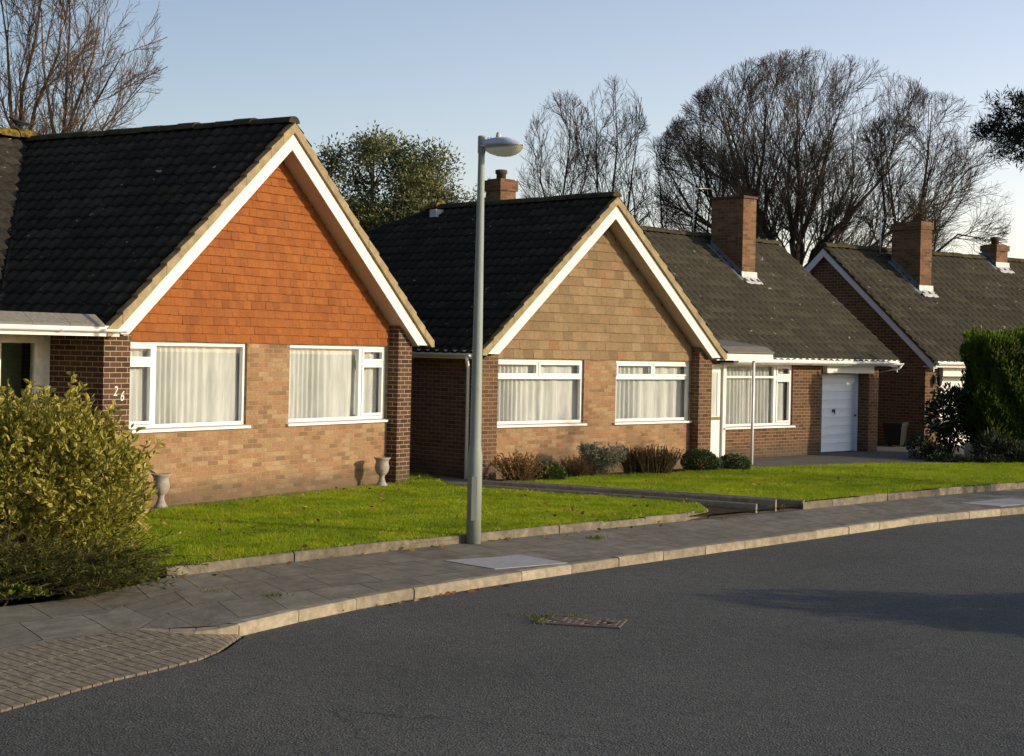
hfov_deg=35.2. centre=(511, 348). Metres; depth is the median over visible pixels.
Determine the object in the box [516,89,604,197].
bare tree
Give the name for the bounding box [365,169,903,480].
bungalow
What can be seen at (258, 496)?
house path
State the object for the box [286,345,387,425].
window
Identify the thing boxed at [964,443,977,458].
plant pot
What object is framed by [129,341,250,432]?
window
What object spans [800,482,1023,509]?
lawn edging
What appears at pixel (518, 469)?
dry shrub
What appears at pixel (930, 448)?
dark shrub
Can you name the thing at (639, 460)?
heather
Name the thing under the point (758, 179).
beech tree
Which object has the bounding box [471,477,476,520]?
access door
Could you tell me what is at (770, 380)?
window
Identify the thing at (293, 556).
lawn edging
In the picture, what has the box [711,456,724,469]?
lavender
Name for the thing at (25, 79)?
bare tree
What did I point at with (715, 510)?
garden soil
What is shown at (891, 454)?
driveway
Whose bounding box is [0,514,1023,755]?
road
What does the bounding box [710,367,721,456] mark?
front door
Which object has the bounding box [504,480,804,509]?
path kerb
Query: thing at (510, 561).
concrete cover
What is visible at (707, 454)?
box ball
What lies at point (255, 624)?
kerb
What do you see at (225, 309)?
bungalow
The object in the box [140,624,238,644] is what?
kerb
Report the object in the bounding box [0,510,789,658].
ground
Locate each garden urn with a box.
[151,473,171,508]
[374,457,390,485]
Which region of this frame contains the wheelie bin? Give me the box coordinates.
[882,421,908,446]
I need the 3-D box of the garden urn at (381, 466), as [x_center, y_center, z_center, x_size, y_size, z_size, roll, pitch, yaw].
[-2.225,2.104,27.613,0.294,0.500,0.294,1,0,0]
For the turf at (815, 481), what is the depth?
29.96 m
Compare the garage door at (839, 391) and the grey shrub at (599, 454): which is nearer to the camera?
the grey shrub at (599, 454)
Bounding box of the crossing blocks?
[0,624,239,712]
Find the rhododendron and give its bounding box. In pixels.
[921,382,972,454]
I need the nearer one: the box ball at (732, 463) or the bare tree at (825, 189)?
the box ball at (732, 463)
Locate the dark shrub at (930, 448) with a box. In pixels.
[906,431,949,459]
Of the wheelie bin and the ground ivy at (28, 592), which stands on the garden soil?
the ground ivy at (28, 592)
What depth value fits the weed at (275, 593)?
15.96 m
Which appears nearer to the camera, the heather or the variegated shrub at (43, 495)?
the variegated shrub at (43, 495)
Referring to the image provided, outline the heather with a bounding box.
[618,444,683,474]
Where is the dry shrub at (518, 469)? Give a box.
[490,449,552,481]
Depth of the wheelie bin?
43.00 m
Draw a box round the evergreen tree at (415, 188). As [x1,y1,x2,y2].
[314,121,490,230]
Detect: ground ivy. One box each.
[0,581,54,606]
[68,563,160,586]
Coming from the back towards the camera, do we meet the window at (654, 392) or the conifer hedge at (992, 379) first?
the conifer hedge at (992, 379)
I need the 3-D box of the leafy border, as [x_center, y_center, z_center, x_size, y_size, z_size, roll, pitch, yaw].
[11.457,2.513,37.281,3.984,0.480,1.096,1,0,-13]
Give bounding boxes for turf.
[99,478,704,564]
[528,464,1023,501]
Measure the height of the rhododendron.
1.878 m
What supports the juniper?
on the garden soil
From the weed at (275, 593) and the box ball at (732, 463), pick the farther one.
the box ball at (732, 463)
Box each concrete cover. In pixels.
[443,554,565,568]
[962,498,1023,506]
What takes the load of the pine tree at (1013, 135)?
on the garden soil
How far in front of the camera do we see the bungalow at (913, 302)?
45.93 m
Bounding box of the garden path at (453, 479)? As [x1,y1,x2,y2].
[409,472,798,513]
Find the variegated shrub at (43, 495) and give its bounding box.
[0,371,165,558]
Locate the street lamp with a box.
[466,132,523,543]
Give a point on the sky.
(459, 71)
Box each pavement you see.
[0,488,1023,653]
[690,509,801,519]
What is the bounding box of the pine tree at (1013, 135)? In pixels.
[969,84,1023,171]
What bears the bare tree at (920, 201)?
on the garden soil
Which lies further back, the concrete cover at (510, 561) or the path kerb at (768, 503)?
the path kerb at (768, 503)
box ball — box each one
[533,460,566,479]
[680,448,719,470]
[717,452,751,469]
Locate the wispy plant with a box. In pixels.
[551,455,602,477]
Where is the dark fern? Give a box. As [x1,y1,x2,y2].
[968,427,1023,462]
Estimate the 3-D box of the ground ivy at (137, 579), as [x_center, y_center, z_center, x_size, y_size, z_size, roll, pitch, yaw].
[-3.963,2.275,16.237,0.522,0.264,1.130,1,0,39]
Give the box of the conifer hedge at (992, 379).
[955,325,1023,460]
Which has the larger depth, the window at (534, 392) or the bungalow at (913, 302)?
the bungalow at (913, 302)
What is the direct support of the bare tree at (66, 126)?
on the garden soil
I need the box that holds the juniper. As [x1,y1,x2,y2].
[0,484,215,598]
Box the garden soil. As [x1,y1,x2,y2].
[0,444,1019,599]
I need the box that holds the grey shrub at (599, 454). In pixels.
[577,441,627,475]
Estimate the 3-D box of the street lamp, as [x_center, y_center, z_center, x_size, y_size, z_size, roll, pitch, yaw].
[-0.215,-0.119,20.457,0.692,5.250,0.220,1,0,26]
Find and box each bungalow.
[0,116,434,510]
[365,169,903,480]
[803,213,1023,445]
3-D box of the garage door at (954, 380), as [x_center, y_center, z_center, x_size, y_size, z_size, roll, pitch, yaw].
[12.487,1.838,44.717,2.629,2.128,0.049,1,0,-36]
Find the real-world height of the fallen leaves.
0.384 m
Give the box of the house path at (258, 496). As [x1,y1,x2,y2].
[113,482,410,512]
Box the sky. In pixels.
[0,0,1023,265]
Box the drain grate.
[536,615,626,628]
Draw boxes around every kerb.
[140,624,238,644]
[228,506,1023,640]
[450,482,756,512]
[482,480,776,512]
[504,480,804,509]
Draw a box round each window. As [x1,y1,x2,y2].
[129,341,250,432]
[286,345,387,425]
[497,359,586,427]
[613,361,691,424]
[724,364,795,429]
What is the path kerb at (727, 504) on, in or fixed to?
on the garden path at (453, 479)
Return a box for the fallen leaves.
[145,464,1005,612]
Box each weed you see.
[264,591,293,596]
[502,612,590,617]
[524,616,548,624]
[578,533,607,539]
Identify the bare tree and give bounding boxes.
[0,0,106,140]
[0,0,167,138]
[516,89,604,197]
[562,75,654,225]
[614,131,731,231]
[801,122,861,262]
[843,91,1012,254]
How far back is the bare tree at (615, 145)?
61.94 m
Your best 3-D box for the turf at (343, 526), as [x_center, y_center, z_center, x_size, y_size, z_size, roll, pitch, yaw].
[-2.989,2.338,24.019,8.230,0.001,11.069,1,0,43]
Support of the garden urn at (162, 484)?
on the house path at (258, 496)
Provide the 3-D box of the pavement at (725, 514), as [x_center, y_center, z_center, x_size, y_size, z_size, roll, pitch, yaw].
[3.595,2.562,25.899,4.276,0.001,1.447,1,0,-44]
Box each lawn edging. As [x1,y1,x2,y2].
[163,504,707,577]
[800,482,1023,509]
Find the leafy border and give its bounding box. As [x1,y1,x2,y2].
[921,449,1023,463]
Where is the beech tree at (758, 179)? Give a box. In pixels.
[648,45,972,265]
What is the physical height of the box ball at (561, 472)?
0.422 m
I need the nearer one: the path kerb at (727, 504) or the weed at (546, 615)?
the weed at (546, 615)
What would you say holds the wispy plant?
on the garden soil
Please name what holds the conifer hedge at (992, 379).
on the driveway
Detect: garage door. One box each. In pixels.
[821,373,858,451]
[939,377,966,444]
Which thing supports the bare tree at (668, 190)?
on the garden soil
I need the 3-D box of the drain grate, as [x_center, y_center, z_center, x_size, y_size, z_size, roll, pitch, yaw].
[0.666,2.595,15.380,0.800,0.016,0.470,1,0,13]
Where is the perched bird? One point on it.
(19, 122)
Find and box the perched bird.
[9,115,35,126]
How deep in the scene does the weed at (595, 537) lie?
21.38 m
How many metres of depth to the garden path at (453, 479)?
28.95 m
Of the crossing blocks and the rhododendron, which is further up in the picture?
the rhododendron
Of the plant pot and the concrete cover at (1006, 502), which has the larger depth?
the plant pot
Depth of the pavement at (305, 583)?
17.67 m
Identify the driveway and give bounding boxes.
[724,445,1003,467]
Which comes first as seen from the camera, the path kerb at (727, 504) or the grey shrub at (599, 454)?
the path kerb at (727, 504)

